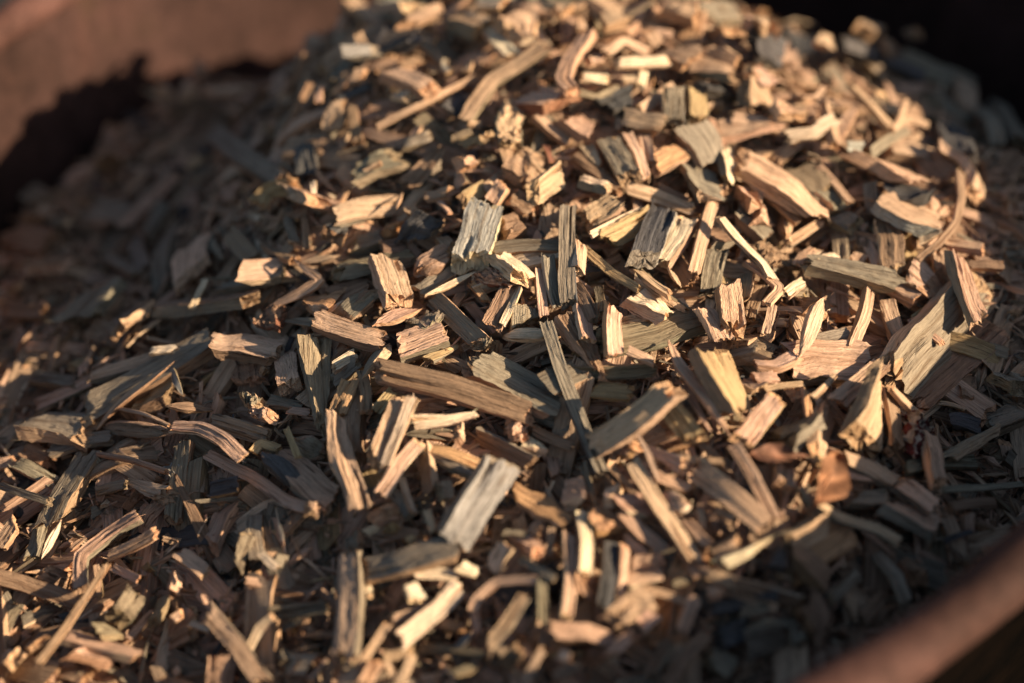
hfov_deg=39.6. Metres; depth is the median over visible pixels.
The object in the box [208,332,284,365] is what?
wood chip
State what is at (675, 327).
wood chip
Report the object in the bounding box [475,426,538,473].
wood chip
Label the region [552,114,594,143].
wood chip
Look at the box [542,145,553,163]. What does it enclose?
wood chip
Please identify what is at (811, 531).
wood chip
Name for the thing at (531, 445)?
wood chip
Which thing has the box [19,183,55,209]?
wood chip
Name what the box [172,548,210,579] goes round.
wood chip
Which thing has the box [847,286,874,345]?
wood chip
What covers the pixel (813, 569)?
wood chip
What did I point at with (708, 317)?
wood chip
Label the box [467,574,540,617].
wood chip
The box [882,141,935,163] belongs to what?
wood chip
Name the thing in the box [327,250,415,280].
wood chip
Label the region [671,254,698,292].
wood chip
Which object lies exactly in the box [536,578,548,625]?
wood chip
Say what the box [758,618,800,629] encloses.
wood chip
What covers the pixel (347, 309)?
wood chip
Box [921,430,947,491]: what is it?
wood chip
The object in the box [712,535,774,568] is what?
wood chip
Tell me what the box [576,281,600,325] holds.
wood chip
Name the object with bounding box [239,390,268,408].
wood chip
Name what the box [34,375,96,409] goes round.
wood chip
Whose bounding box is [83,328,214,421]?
wood chip
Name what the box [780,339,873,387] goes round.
wood chip
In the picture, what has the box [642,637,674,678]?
wood chip
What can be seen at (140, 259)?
wood chip
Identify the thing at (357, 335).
wood chip
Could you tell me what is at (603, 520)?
wood chip
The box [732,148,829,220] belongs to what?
wood chip
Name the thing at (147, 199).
wood chip
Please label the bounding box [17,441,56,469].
wood chip
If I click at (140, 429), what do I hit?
wood chip
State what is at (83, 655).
wood chip
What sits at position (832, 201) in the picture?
wood chip
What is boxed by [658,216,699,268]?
wood chip
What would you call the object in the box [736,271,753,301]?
wood chip
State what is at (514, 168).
wood chip
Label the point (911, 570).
wood chip
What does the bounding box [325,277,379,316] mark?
wood chip
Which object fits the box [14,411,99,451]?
wood chip
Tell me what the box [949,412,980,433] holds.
wood chip
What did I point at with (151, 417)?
twig
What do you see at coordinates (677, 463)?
wood chip
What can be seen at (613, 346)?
wood chip
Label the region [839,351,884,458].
wood chip
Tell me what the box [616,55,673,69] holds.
wood chip
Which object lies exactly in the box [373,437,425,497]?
wood chip
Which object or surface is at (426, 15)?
wood chip
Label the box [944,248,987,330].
wood chip
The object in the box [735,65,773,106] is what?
wood chip
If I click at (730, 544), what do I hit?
wood chip
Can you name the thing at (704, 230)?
wood chip
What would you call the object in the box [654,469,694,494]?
wood chip
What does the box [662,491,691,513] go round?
wood chip
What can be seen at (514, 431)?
wood chip
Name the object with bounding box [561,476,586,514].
wood chip
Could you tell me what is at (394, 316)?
wood chip
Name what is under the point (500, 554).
wood chip
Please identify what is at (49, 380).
wood chip
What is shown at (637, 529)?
wood chip
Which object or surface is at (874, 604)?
wood chip
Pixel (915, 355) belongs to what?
wood chip
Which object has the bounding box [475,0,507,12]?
wood chip
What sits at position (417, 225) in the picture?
wood chip
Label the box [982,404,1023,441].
wood chip
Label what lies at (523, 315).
wood chip
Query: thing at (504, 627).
wood chip
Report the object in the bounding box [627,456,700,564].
wood chip
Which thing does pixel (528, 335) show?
wood chip
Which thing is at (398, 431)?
wood chip
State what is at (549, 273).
wood chip
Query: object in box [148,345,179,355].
wood chip
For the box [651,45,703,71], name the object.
wood chip
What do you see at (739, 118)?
wood chip
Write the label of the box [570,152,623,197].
wood chip
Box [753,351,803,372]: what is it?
wood chip
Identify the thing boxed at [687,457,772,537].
wood chip
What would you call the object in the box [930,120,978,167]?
wood chip
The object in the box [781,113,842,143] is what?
wood chip
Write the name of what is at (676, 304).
wood chip
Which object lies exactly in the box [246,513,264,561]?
wood chip
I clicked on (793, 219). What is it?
wood chip
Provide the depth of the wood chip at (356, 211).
0.64 m
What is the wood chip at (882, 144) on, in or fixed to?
on the wood chip heap
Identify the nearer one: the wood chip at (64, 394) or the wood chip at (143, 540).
the wood chip at (143, 540)
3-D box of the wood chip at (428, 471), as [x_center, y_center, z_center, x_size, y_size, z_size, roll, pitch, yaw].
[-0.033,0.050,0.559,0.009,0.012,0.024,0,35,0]
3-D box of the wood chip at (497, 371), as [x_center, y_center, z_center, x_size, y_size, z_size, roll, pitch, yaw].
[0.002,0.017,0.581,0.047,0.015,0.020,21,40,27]
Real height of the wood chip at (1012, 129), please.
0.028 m
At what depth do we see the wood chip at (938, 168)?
0.68 m
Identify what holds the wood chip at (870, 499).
on the wood chip heap
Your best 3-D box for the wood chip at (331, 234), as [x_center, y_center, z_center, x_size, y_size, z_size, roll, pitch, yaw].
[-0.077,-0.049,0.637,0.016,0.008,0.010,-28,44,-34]
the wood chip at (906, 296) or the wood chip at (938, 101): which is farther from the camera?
the wood chip at (938, 101)
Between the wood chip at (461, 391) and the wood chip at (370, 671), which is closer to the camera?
the wood chip at (370, 671)
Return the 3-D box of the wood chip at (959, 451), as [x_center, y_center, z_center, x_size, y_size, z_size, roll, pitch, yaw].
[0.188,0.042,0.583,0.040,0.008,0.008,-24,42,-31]
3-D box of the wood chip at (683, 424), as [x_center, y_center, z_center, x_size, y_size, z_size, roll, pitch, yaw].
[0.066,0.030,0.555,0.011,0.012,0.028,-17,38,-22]
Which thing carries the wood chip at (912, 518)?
on the wood chip heap
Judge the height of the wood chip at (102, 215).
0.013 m
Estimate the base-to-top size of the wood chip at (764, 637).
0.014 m
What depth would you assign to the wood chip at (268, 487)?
0.58 m
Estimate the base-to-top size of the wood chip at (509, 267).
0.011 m
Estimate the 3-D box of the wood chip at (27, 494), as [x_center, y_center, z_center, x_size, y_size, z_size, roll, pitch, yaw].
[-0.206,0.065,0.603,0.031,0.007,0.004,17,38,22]
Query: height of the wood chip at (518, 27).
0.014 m
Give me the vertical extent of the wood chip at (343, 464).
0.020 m
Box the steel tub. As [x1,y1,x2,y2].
[0,0,1023,682]
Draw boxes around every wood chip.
[0,222,60,257]
[0,482,54,506]
[0,568,81,608]
[1,301,51,321]
[8,457,58,489]
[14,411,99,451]
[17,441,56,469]
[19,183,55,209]
[23,525,47,560]
[25,256,72,276]
[26,369,78,389]
[32,450,107,528]
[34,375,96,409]
[35,563,110,666]
[35,565,72,588]
[41,519,61,558]
[45,430,113,457]
[48,274,128,328]
[59,630,142,663]
[60,647,115,670]
[71,510,144,595]
[73,198,132,231]
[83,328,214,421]
[84,352,154,383]
[96,361,174,430]
[103,526,159,562]
[104,420,170,438]
[105,584,144,630]
[113,170,183,226]
[126,478,178,505]
[128,234,149,271]
[131,376,184,414]
[143,200,170,241]
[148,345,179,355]
[149,290,260,318]
[164,440,194,531]
[168,420,248,462]
[171,230,215,296]
[171,366,182,394]
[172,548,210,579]
[188,279,207,309]
[203,449,320,516]
[203,600,272,682]
[204,84,254,97]
[205,123,290,185]
[206,655,238,682]
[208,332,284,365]
[209,476,238,497]
[210,414,272,442]
[214,265,287,295]
[224,225,261,261]
[231,363,270,387]
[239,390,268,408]
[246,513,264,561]
[247,177,302,210]
[253,304,287,332]
[261,451,299,486]
[262,449,340,518]
[266,259,324,308]
[266,600,331,617]
[273,351,302,396]
[277,183,378,226]
[294,141,318,175]
[294,435,325,461]
[295,333,331,443]
[302,287,346,314]
[311,309,388,351]
[320,222,347,247]
[321,99,347,131]
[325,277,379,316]
[325,409,373,513]
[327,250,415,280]
[329,378,358,416]
[330,356,364,388]
[331,547,365,663]
[333,194,403,227]
[333,289,374,321]
[341,44,382,59]
[345,229,382,256]
[351,148,415,188]
[355,622,392,669]
[356,370,372,414]
[356,659,383,682]
[362,536,463,584]
[365,503,400,527]
[366,396,419,476]
[368,253,413,309]
[371,0,427,14]
[372,308,422,326]
[373,25,430,54]
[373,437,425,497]
[374,358,536,426]
[376,74,479,130]
[378,67,444,99]
[381,392,416,472]
[386,600,433,623]
[393,143,447,187]
[394,209,446,243]
[394,579,464,649]
[395,320,453,363]
[396,3,444,29]
[405,309,445,329]
[412,259,456,297]
[412,410,478,429]
[413,244,449,276]
[413,568,458,581]
[417,643,483,660]
[418,440,437,494]
[422,444,479,469]
[425,271,476,295]
[426,292,492,345]
[433,479,455,502]
[436,454,525,551]
[442,91,470,117]
[451,196,502,275]
[459,40,550,123]
[461,352,560,418]
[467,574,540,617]
[472,267,512,288]
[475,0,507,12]
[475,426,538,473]
[481,26,520,60]
[482,284,519,334]
[483,251,535,288]
[484,541,514,573]
[486,593,530,661]
[491,6,538,46]
[493,97,525,149]
[493,239,558,253]
[498,212,527,240]
[502,154,526,186]
[502,328,543,342]
[503,189,535,217]
[503,419,530,442]
[509,303,538,330]
[512,86,583,115]
[513,481,574,528]
[520,436,547,456]
[525,161,564,205]
[532,424,576,450]
[533,267,548,317]
[533,415,568,431]
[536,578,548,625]
[539,320,608,479]
[541,254,560,307]
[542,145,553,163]
[544,621,617,650]
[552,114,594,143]
[554,311,605,375]
[555,29,596,98]
[558,204,577,310]
[560,530,576,619]
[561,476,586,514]
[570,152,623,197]
[572,302,596,343]
[572,362,657,380]
[575,509,593,578]
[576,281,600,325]
[579,193,623,233]
[585,381,689,459]
[586,246,641,293]
[588,206,641,238]
[588,503,627,536]
[590,381,639,402]
[592,83,632,117]
[593,310,705,359]
[595,136,644,187]
[596,204,648,247]
[596,540,618,610]
[598,579,657,629]
[601,629,637,657]
[602,299,623,358]
[605,493,652,519]
[615,542,629,598]
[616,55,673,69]
[616,508,671,552]
[619,288,674,324]
[622,108,667,136]
[622,131,649,179]
[624,198,677,268]
[625,180,695,218]
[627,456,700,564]
[627,566,663,589]
[628,551,665,571]
[634,268,689,313]
[635,82,673,112]
[640,445,693,475]
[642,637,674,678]
[650,144,692,177]
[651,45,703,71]
[654,0,698,28]
[654,182,704,216]
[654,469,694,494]
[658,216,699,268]
[659,631,711,682]
[660,84,687,126]
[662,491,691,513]
[663,401,707,445]
[668,340,729,434]
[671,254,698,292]
[672,120,723,169]
[676,162,724,202]
[676,595,700,633]
[679,383,711,430]
[685,80,736,103]
[685,87,708,124]
[687,201,719,275]
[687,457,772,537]
[688,348,750,418]
[689,56,739,82]
[692,306,734,341]
[698,247,728,299]
[700,646,737,677]
[704,568,743,588]
[708,598,748,615]
[709,617,748,651]
[712,534,740,557]
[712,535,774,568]
[714,279,745,339]
[715,216,778,279]
[716,119,783,145]
[728,391,785,450]
[728,441,780,520]
[728,587,779,600]
[729,337,777,366]
[730,111,786,136]
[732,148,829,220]
[732,577,808,607]
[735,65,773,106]
[735,201,773,241]
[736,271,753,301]
[742,259,783,306]
[743,616,787,661]
[745,25,789,70]
[751,190,800,225]
[753,241,800,278]
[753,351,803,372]
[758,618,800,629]
[767,411,826,452]
[778,512,830,548]
[779,27,836,74]
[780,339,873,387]
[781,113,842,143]
[784,163,832,200]
[792,545,833,591]
[795,486,901,548]
[797,296,824,357]
[800,254,911,292]
[807,400,835,468]
[809,587,827,647]
[815,189,854,213]
[816,327,849,340]
[827,358,890,406]
[830,231,849,258]
[832,149,930,185]
[835,35,926,82]
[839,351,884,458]
[839,488,895,508]
[843,541,862,562]
[844,450,899,488]
[846,83,892,129]
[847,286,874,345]
[851,60,899,89]
[858,588,891,623]
[863,180,878,215]
[869,125,911,157]
[870,190,941,236]
[872,551,911,610]
[873,218,905,274]
[873,502,943,541]
[877,272,994,405]
[880,298,902,339]
[881,178,935,206]
[881,385,903,449]
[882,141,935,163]
[885,283,929,308]
[888,477,939,515]
[896,556,927,586]
[902,49,977,94]
[903,454,977,477]
[905,257,942,298]
[909,319,1010,413]
[911,151,957,188]
[911,306,923,317]
[914,169,965,261]
[916,92,974,127]
[919,228,942,246]
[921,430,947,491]
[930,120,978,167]
[930,250,949,283]
[938,138,984,205]
[941,481,1023,492]
[943,423,1001,461]
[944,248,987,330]
[944,497,997,513]
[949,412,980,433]
[959,376,976,400]
[970,107,1005,149]
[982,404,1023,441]
[985,97,1023,150]
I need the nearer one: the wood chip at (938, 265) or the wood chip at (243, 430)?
the wood chip at (243, 430)
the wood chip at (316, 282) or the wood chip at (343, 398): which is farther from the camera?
the wood chip at (316, 282)
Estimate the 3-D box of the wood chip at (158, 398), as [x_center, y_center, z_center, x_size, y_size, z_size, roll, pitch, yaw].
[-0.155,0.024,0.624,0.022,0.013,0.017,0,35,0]
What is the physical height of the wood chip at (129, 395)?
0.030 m
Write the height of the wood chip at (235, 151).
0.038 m
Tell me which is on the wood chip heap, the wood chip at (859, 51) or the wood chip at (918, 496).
the wood chip at (859, 51)
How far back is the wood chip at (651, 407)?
0.55 m
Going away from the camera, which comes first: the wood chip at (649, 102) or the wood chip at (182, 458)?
the wood chip at (182, 458)
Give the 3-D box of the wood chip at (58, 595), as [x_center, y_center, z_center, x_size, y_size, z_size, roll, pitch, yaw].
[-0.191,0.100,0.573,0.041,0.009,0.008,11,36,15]
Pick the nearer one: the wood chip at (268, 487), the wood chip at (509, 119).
the wood chip at (268, 487)
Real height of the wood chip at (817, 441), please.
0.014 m
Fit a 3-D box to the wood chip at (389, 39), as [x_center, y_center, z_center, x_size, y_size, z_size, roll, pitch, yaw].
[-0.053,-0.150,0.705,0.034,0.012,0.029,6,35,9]
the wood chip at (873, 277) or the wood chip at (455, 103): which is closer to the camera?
the wood chip at (873, 277)
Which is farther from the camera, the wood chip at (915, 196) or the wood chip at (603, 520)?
the wood chip at (915, 196)
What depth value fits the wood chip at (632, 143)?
0.64 m
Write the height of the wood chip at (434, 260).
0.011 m
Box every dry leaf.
[747,443,809,462]
[810,450,850,508]
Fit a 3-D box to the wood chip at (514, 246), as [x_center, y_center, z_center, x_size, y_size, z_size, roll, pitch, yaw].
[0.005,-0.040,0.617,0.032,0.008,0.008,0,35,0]
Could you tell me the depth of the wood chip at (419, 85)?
0.67 m
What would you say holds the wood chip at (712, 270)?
on the wood chip heap
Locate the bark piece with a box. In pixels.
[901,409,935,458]
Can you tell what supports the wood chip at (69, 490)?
on the wood chip heap
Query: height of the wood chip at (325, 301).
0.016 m
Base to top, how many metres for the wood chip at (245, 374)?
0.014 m
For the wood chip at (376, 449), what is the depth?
0.56 m
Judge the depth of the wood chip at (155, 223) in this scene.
0.76 m
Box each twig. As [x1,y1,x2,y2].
[96,451,168,474]
[118,407,170,426]
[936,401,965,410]
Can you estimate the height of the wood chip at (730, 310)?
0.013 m
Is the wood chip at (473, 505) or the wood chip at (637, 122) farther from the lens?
the wood chip at (637, 122)
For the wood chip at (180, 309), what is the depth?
0.65 m
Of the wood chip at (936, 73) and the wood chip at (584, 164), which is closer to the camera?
the wood chip at (584, 164)
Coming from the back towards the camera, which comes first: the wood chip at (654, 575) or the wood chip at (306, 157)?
the wood chip at (306, 157)
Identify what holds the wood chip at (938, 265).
on the wood chip heap
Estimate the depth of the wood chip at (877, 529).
0.54 m
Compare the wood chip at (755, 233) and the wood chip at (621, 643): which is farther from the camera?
the wood chip at (755, 233)
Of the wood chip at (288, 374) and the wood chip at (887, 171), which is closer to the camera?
the wood chip at (288, 374)
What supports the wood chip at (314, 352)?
on the wood chip heap
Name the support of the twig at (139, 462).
on the wood chip heap
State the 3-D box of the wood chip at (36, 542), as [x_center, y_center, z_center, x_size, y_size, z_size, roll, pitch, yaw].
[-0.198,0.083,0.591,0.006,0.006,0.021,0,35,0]
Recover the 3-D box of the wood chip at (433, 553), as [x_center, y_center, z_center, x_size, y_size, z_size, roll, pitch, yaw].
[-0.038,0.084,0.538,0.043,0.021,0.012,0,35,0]
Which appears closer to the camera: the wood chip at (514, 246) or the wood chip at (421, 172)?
the wood chip at (514, 246)
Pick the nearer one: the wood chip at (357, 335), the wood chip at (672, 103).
the wood chip at (357, 335)
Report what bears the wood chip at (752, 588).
on the wood chip heap
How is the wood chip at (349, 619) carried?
on the wood chip heap
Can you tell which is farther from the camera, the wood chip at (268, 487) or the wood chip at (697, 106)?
the wood chip at (697, 106)
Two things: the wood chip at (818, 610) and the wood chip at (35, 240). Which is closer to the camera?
the wood chip at (818, 610)
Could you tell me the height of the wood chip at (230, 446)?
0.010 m
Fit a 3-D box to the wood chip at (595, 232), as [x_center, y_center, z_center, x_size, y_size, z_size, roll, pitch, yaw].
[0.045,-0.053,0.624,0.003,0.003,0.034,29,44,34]
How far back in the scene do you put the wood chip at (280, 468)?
0.57 m
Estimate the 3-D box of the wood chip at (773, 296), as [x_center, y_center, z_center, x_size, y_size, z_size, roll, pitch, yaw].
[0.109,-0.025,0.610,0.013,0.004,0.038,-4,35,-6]
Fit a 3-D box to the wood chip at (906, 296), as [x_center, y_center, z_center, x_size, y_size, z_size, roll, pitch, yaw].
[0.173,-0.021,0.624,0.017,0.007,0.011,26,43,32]
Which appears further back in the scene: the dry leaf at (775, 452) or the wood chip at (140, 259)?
the wood chip at (140, 259)
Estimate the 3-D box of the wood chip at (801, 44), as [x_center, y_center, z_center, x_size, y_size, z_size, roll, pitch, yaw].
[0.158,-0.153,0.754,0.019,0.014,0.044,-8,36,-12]
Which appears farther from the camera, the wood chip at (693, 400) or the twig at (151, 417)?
the twig at (151, 417)
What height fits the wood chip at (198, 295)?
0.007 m
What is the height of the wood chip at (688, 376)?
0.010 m
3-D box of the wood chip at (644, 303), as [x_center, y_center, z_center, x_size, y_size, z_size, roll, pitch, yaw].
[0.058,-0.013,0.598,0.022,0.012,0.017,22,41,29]
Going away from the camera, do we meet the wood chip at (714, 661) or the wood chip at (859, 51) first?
the wood chip at (714, 661)
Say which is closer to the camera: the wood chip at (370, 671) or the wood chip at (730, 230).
the wood chip at (370, 671)
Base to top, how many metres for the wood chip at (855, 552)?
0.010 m
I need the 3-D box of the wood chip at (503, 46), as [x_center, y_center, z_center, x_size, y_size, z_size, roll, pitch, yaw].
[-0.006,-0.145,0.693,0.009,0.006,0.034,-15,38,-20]
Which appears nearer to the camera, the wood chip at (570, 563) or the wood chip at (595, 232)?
the wood chip at (570, 563)
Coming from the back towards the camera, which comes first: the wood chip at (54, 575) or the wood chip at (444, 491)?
the wood chip at (54, 575)
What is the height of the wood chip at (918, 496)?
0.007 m
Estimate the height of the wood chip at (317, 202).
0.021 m
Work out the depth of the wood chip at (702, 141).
0.66 m
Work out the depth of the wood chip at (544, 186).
0.63 m
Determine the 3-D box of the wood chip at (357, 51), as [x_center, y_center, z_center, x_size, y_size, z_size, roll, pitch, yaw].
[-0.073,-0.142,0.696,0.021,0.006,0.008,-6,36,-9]
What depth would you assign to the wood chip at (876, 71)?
0.76 m
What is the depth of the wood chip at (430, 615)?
0.53 m
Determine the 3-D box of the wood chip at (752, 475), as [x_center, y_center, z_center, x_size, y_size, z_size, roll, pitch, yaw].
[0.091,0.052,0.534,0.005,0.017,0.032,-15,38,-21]
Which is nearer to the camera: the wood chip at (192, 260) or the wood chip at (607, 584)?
the wood chip at (607, 584)
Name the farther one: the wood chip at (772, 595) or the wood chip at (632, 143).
the wood chip at (632, 143)
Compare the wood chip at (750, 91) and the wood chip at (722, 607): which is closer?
the wood chip at (722, 607)
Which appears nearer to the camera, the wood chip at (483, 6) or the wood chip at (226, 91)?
the wood chip at (483, 6)
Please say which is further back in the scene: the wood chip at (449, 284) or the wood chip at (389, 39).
the wood chip at (389, 39)
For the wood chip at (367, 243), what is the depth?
0.64 m
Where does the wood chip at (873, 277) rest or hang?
on the wood chip heap
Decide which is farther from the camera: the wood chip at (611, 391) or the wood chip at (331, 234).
the wood chip at (331, 234)
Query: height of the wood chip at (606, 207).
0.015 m
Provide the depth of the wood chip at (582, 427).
0.57 m
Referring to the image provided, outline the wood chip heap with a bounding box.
[0,0,1023,682]
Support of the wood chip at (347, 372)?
on the wood chip heap
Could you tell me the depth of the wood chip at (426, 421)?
0.57 m
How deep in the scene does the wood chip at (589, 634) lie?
0.52 m
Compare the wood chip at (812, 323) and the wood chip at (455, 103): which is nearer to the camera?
the wood chip at (812, 323)
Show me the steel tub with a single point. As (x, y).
(76, 76)
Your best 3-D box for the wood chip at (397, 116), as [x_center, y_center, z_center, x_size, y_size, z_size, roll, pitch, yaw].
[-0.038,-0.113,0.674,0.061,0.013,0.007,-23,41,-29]
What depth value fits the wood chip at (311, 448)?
0.58 m
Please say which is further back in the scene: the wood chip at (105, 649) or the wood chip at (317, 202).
the wood chip at (317, 202)
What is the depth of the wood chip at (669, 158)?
0.65 m
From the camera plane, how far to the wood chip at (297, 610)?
0.54 m
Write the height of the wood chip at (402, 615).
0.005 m
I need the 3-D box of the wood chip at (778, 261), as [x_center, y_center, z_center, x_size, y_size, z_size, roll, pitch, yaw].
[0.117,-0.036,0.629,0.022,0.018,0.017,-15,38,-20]
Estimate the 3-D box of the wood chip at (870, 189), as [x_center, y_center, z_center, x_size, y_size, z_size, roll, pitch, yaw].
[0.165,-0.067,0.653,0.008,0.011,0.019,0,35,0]
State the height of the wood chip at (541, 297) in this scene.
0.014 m
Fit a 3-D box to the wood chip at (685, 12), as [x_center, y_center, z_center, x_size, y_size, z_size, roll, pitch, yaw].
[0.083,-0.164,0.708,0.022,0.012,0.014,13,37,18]
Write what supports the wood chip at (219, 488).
on the wood chip heap
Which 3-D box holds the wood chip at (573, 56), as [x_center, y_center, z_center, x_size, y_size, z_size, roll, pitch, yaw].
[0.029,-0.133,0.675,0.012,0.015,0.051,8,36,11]
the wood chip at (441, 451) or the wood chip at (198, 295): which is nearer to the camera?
the wood chip at (441, 451)
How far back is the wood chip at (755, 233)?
0.64 m
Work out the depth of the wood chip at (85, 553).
0.58 m
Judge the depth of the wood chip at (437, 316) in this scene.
0.60 m
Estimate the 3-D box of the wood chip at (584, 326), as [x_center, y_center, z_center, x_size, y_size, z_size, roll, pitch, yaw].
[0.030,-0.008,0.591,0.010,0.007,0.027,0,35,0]
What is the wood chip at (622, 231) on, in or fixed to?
on the wood chip heap
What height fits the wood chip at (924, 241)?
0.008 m
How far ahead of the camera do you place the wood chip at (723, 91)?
0.68 m
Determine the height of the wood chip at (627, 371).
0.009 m
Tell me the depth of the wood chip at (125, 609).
0.56 m
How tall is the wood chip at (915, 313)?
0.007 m
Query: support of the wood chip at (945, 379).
on the wood chip heap
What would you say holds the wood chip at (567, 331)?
on the wood chip heap
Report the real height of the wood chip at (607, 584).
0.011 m
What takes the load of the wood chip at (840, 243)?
on the wood chip heap
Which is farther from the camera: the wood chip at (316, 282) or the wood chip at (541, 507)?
the wood chip at (316, 282)
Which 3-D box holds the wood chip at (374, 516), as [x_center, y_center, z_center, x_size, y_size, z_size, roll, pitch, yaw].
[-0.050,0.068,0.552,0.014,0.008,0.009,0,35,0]
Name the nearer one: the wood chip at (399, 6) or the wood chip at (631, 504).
the wood chip at (631, 504)
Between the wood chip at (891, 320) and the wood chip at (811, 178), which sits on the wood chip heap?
the wood chip at (891, 320)
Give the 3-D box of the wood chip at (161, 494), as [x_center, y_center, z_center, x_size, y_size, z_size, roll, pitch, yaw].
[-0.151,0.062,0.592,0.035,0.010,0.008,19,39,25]
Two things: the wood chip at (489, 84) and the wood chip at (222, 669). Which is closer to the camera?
the wood chip at (222, 669)
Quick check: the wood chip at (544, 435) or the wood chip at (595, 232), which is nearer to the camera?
the wood chip at (544, 435)
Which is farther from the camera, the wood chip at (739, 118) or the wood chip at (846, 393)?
the wood chip at (739, 118)
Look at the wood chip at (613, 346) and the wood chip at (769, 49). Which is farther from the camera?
the wood chip at (769, 49)
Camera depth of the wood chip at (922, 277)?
0.62 m
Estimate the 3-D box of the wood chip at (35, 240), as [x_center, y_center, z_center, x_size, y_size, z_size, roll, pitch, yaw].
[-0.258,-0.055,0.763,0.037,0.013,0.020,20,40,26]
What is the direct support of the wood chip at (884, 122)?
on the wood chip heap
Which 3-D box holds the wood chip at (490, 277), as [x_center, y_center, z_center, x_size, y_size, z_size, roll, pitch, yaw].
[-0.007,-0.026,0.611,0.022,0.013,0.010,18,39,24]
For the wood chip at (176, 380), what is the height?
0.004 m
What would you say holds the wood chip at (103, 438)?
on the wood chip heap
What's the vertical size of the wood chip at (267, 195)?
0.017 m
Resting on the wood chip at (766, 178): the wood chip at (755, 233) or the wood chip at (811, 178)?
the wood chip at (811, 178)
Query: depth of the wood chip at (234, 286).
0.64 m
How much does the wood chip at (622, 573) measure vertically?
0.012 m
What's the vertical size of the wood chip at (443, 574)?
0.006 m
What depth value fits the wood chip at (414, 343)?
0.59 m
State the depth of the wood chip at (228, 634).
0.53 m
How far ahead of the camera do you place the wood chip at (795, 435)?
0.55 m
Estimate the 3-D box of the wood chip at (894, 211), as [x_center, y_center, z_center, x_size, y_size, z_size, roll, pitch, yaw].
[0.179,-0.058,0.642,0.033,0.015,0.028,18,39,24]
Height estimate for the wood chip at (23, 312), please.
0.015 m
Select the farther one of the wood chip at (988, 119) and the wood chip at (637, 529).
the wood chip at (988, 119)
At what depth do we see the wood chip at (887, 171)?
0.66 m
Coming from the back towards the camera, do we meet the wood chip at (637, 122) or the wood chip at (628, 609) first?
the wood chip at (637, 122)
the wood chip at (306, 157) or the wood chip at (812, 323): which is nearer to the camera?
the wood chip at (812, 323)
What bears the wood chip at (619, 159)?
on the wood chip heap
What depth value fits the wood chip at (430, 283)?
0.62 m
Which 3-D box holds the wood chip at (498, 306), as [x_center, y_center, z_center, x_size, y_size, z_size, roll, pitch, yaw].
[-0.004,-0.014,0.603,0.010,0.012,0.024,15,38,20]
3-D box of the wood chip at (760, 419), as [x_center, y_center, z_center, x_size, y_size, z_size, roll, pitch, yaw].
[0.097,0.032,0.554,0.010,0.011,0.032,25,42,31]
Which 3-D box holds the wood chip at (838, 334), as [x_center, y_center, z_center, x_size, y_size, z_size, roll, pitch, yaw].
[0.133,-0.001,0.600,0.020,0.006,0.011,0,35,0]
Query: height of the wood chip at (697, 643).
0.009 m
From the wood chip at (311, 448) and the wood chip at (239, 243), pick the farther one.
the wood chip at (239, 243)
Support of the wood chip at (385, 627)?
on the wood chip heap
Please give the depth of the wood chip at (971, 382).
0.60 m
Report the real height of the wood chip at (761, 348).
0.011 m
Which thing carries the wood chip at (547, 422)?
on the wood chip heap
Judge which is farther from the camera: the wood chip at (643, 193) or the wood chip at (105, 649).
the wood chip at (643, 193)
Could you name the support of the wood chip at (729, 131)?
on the wood chip heap
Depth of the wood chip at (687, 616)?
0.52 m
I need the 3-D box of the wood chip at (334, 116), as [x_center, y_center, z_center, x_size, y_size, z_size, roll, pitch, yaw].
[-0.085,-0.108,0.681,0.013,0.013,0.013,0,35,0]
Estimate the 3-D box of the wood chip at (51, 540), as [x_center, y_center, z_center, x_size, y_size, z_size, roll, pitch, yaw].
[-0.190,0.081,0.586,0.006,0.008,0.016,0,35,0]
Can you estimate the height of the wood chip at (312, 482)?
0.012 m
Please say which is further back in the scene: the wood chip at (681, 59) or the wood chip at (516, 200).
the wood chip at (681, 59)
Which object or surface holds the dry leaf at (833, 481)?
on the wood chip heap
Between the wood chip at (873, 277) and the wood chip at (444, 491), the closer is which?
the wood chip at (444, 491)
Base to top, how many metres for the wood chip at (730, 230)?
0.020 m
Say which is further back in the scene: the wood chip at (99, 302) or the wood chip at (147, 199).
the wood chip at (147, 199)
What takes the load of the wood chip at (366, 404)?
on the wood chip heap
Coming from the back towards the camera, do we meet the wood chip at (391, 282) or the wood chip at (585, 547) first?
the wood chip at (391, 282)
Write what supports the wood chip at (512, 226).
on the wood chip heap
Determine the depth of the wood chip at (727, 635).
0.52 m
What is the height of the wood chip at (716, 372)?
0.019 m
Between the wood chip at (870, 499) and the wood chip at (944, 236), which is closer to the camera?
the wood chip at (870, 499)
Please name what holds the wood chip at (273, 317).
on the wood chip heap
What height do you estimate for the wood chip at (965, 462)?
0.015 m
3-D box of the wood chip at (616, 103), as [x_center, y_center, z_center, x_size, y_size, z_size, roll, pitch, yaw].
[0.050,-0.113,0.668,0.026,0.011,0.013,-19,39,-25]
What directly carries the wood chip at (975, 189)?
on the wood chip heap
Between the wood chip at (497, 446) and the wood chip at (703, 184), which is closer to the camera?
the wood chip at (497, 446)
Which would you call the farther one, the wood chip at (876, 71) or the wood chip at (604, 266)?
the wood chip at (876, 71)
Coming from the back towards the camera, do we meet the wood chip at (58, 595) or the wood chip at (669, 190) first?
the wood chip at (669, 190)
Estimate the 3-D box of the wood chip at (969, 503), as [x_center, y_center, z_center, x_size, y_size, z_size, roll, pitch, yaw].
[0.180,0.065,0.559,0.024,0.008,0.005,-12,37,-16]
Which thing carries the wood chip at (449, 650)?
on the wood chip heap
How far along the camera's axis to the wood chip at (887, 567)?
0.53 m

